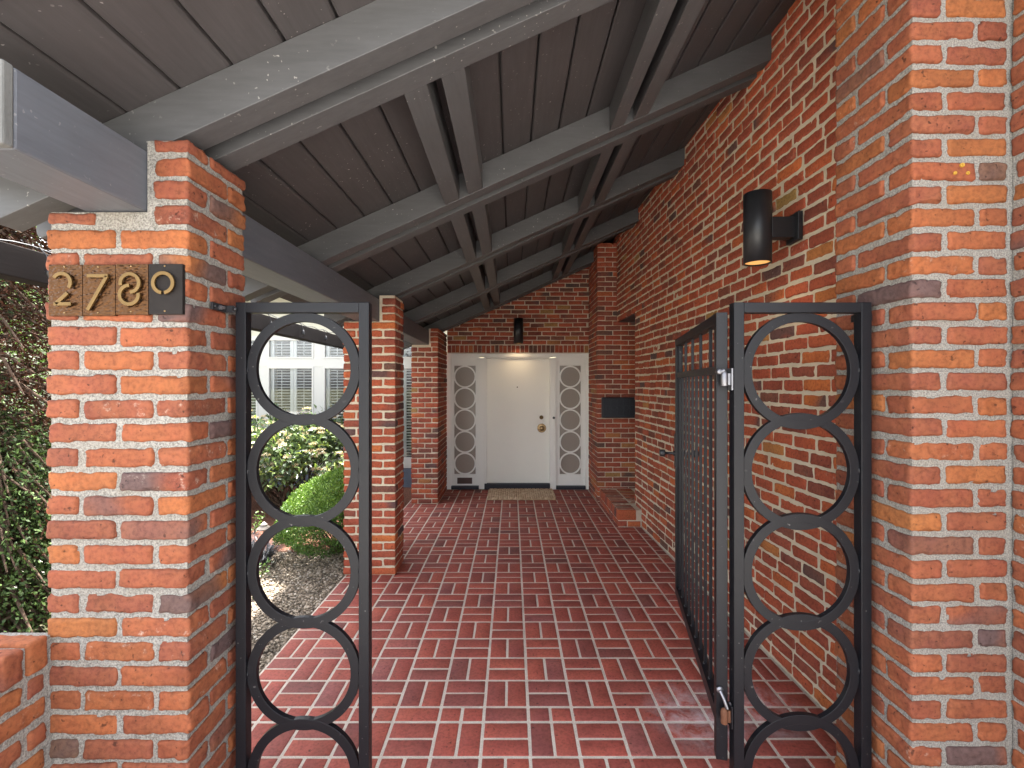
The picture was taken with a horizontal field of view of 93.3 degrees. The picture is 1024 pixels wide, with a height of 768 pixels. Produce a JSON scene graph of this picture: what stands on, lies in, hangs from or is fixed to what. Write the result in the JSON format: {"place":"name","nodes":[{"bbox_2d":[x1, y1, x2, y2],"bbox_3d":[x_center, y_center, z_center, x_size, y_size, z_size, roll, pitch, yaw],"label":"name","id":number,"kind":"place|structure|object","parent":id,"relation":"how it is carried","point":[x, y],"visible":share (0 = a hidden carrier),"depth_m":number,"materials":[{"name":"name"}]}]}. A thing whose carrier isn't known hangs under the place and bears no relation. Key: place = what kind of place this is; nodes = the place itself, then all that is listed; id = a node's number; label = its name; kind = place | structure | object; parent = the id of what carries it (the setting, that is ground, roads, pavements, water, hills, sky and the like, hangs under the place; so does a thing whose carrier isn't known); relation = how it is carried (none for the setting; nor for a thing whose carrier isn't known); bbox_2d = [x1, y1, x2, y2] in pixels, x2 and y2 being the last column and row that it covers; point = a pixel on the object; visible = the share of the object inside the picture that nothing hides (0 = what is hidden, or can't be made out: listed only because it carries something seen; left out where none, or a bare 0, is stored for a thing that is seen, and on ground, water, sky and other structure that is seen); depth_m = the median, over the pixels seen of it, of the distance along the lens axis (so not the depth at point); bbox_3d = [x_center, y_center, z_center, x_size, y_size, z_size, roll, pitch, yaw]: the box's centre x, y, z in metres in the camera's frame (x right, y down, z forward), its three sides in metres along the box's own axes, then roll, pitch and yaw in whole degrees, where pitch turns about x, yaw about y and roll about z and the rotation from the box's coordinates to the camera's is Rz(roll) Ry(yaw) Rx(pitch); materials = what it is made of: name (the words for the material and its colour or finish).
{"place":"outdoors","nodes":[
{"label":"outdoors","id":0,"kind":"place"},
{"bbox_2d":[0,241,344,348],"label":"trellis beam","id":1,"kind":"structure","parent":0,"point":[22,265],"depth_m":2.21,"materials":[{"name":"grey wood"}]},
{"bbox_2d":[0,239,332,340],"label":"string lights","id":2,"kind":"object","parent":1,"relation":"hanging from","point":[46,271],"visible":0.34,"depth_m":2.21,"materials":[{"name":"black plastic"}]},
{"bbox_2d":[0,289,555,486],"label":"house","id":3,"kind":"structure","parent":0,"point":[296,376],"depth_m":7.54,"materials":[{"name":"brick"},{"name":"white painted siding"},{"name":"paint"}]},
{"bbox_2d":[251,339,257,427],"bbox_3d":[-4.297,0.233,7.647,0.722,1.914,0.326,0,0,0],"label":"window","id":4,"kind":"structure","parent":3,"relation":"in","point":[254,404],"depth_m":7.57,"materials":[{"name":"white glass"}]},
{"bbox_2d":[267,339,313,458],"bbox_3d":[-3.433,0.233,7.647,0.722,1.914,0.326,0,0,0],"label":"window","id":5,"kind":"structure","parent":3,"relation":"in","point":[295,385],"depth_m":7.55,"materials":[{"name":"clear glass"}]},
{"bbox_2d":[323,345,344,458],"bbox_3d":[-2.568,0.233,7.647,0.722,1.914,0.326,0,0,0],"label":"window","id":6,"kind":"structure","parent":3,"relation":"in","point":[337,373],"depth_m":7.55,"materials":[{"name":"clear glass"}]},
{"bbox_2d":[403,347,411,458],"bbox_3d":[-1.721,0.233,7.647,0.689,1.914,0.326,0,0,0],"label":"window","id":7,"kind":"structure","parent":3,"relation":"in","point":[407,386],"depth_m":7.56,"materials":[{"name":"white glass"}]},
{"bbox_2d":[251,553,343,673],"bbox_3d":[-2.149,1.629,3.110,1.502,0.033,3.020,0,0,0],"label":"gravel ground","id":8,"kind":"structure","parent":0,"point":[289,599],"depth_m":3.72,"materials":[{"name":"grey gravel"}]},
{"bbox_2d":[0,393,50,632],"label":"dark shrub","id":9,"kind":"object","parent":8,"relation":"on","point":[21,597],"visible":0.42,"depth_m":2.66,"materials":[{"name":"green plant"}]},
{"bbox_2d":[259,557,272,577],"bbox_3d":[-2.080,1.522,4.008,0.158,0.159,0.145,0,0,0],"label":"leafy sprig","id":10,"kind":"object","parent":8,"relation":"on","point":[261,572],"visible":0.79,"depth_m":4.01,"materials":[{"name":"green plant"}]},
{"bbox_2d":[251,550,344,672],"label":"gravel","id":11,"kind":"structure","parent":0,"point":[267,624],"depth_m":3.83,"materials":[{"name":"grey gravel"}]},
{"bbox_2d":[251,530,271,550],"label":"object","id":12,"kind":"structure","parent":11,"relation":"on","point":[253,539],"depth_m":4.51,"materials":[{"name":"white stone"}]},
{"bbox_2d":[251,538,290,564],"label":"black grass","id":13,"kind":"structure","parent":11,"relation":"on","point":[269,552],"depth_m":4.32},
{"bbox_2d":[272,466,344,558],"bbox_3d":[-1.721,1.187,4.579,1.028,0.838,1.162,0,0,0],"label":"clipped bush","id":14,"kind":"object","parent":11,"relation":"on","point":[326,481],"visible":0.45,"depth_m":4.26,"materials":[{"name":"green plant"}]},
{"bbox_2d":[251,487,411,552],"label":"mulch ground","id":15,"kind":"structure","parent":0,"point":[270,520],"depth_m":5.84,"materials":[{"name":"brown soil"}]},
{"bbox_2d":[0,231,50,466],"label":"leafy tree","id":16,"kind":"object","parent":15,"relation":"on","point":[15,352],"visible":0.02,"depth_m":5.95,"materials":[{"name":"green plant"}]},
{"bbox_2d":[251,511,264,533],"bbox_3d":[-2.745,1.482,5.165,0.227,0.248,0.269,0,0,-19],"label":"plant","id":17,"kind":"object","parent":15,"relation":"on","point":[259,523],"visible":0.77,"depth_m":5.19,"materials":[{"name":"green plant"}]},
{"bbox_2d":[256,522,269,531],"bbox_3d":[-2.370,1.457,4.620,0.132,0.285,0.132,0,0,0],"label":"path lamp","id":18,"kind":"object","parent":15,"relation":"on","point":[263,526],"visible":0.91,"depth_m":4.59,"materials":[{"name":"white metal"}]},
{"bbox_2d":[251,402,344,507],"bbox_3d":[-3.012,0.930,6.301,2.571,1.361,1.662,0,0,0],"label":"flowering shrub","id":19,"kind":"object","parent":15,"relation":"on","point":[309,443],"visible":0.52,"depth_m":5.95,"materials":[{"name":"green plant"}]},
{"bbox_2d":[251,489,836,767],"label":"walkway","id":20,"kind":"structure","parent":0,"point":[529,633],"depth_m":2.79,"materials":[{"name":"red brick"}]},
{"bbox_2d":[45,140,245,767],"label":"brick pillar","id":21,"kind":"structure","parent":20,"relation":"on","point":[141,505],"depth_m":1.47,"materials":[{"name":"brick"}]},
{"bbox_2d":[49,264,184,315],"bbox_3d":[-1.191,-0.283,1.454,0.402,0.156,0.023,0,0,0],"label":"house number plaque","id":22,"kind":"object","parent":21,"relation":"attached to","point":[116,289],"visible":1,"depth_m":1.45,"materials":[{"name":"brown metal"}]},
{"bbox_2d":[211,302,371,767],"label":"iron screen","id":23,"kind":"object","parent":21,"relation":"attached to","point":[248,582],"visible":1,"depth_m":1.67,"materials":[{"name":"black metal"}]},
{"bbox_2d":[0,0,795,349],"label":"porch roof","id":24,"kind":"structure","parent":21,"relation":"on","point":[442,164],"depth_m":2.11,"materials":[{"name":"grey wood"}]},
{"bbox_2d":[343,295,403,574],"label":"brick pillar","id":25,"kind":"structure","parent":20,"relation":"on","point":[387,444],"depth_m":4.05,"materials":[{"name":"red brick"}]},
{"bbox_2d":[411,328,446,503],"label":"brick pillar","id":26,"kind":"structure","parent":20,"relation":"on","point":[429,425],"depth_m":6.45,"materials":[{"name":"red brick"}]},
{"bbox_2d":[446,353,588,488],"bbox_3d":[0.083,0.567,7.401,2.186,2.066,0.169,0,0,0],"label":"front door","id":27,"kind":"structure","parent":20,"relation":"on","point":[502,409],"depth_m":7.40,"materials":[{"name":"white paint"}]},
{"bbox_2d":[487,359,549,482],"bbox_3d":[0.096,0.562,7.381,0.958,1.902,0.129,0,0,0],"label":"door slab","id":28,"kind":"structure","parent":27,"relation":"in","point":[518,390],"depth_m":7.40,"materials":[{"name":"beige paint"}]},
{"bbox_2d":[552,415,554,426],"bbox_3d":[0.634,0.563,7.330,0.044,0.170,0.028,0,0,0],"label":"doorbell","id":29,"kind":"object","parent":27,"relation":"attached to","point":[553,420],"visible":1,"depth_m":7.32,"materials":[{"name":"white paint"}]},
{"bbox_2d":[487,488,555,499],"bbox_3d":[0.132,1.577,6.940,0.960,0.040,0.617,0,0,0],"label":"doormat","id":30,"kind":"object","parent":20,"relation":"on","point":[521,494],"visible":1,"depth_m":6.84,"materials":[{"name":"fabric"}]},
{"bbox_2d":[588,243,634,501],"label":"brick pier","id":31,"kind":"structure","parent":20,"relation":"on","point":[611,455],"depth_m":6.57,"materials":[{"name":"red brick"}]},
{"bbox_2d":[447,267,588,352],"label":"brick wall","id":32,"kind":"structure","parent":31,"relation":"attached to","point":[555,316],"depth_m":7.33,"materials":[{"name":"red brick"}]},
{"bbox_2d":[514,318,522,343],"bbox_3d":[0.096,-0.785,7.210,0.140,0.372,0.240,0,0,0],"label":"wall sconce","id":33,"kind":"object","parent":32,"relation":"attached to","point":[518,330],"depth_m":7.10,"materials":[{"name":"black metal"}]},
{"bbox_2d":[601,397,634,417],"bbox_3d":[1.438,0.319,6.530,0.449,0.275,0.076,0,0,0],"label":"wall box","id":34,"kind":"object","parent":31,"relation":"attached to","point":[617,407],"visible":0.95,"depth_m":6.50,"materials":[{"name":"metal"}]},
{"bbox_2d":[599,488,641,526],"bbox_3d":[1.615,1.505,6.364,0.870,0.190,1.912,0,0,0],"label":"brick ledge","id":35,"kind":"object","parent":20,"relation":"on","point":[622,509],"visible":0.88,"depth_m":5.73,"materials":[{"name":"red brick"}]},
{"bbox_2d":[612,0,836,720],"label":"brick wall","id":36,"kind":"structure","parent":20,"relation":"on","point":[682,270],"depth_m":2.87,"materials":[{"name":"brick"}]},
{"bbox_2d":[743,189,802,266],"bbox_3d":[1.386,-0.833,2.593,0.277,0.372,0.140,0,0,1],"label":"wall sconce","id":37,"kind":"object","parent":36,"relation":"attached to","point":[763,228],"depth_m":2.54,"materials":[{"name":"black metal"}]},
{"bbox_2d":[834,0,1012,767],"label":"brick pillar","id":38,"kind":"structure","parent":20,"relation":"on","point":[923,232],"depth_m":1.53,"materials":[{"name":"red brick"}]},
{"bbox_2d":[729,302,871,767],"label":"iron screen","id":39,"kind":"object","parent":38,"relation":"attached to","point":[857,588],"visible":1,"depth_m":1.67,"materials":[{"name":"black metal"}]},
{"bbox_2d":[659,312,732,760],"bbox_3d":[0.841,0.534,2.217,0.212,1.572,1.142,0,0,11],"label":"gate leaf","id":40,"kind":"object","parent":39,"relation":"attached to","point":[716,685],"visible":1,"depth_m":1.89,"materials":[{"name":"metal"}]},
{"bbox_2d":[1009,0,1023,767],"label":"brick wall","id":41,"kind":"structure","parent":20,"relation":"on","point":[1016,385],"depth_m":1.50,"materials":[{"name":"red brick"}]},
{"label":"ground","id":42,"kind":"structure","parent":0,"visible":0},
{"bbox_2d":[0,225,50,631],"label":"cypress tree","id":43,"kind":"object","parent":42,"relation":"on","point":[28,312],"visible":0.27,"depth_m":2.88,"materials":[{"name":"green plant"}]},
{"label":"driveway","id":44,"kind":"structure","parent":0,"visible":0},
{"bbox_2d":[0,633,52,767],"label":"garden wall","id":45,"kind":"structure","parent":44,"relation":"on","point":[26,710],"depth_m":1.39,"materials":[{"name":"brick"}]}
]}

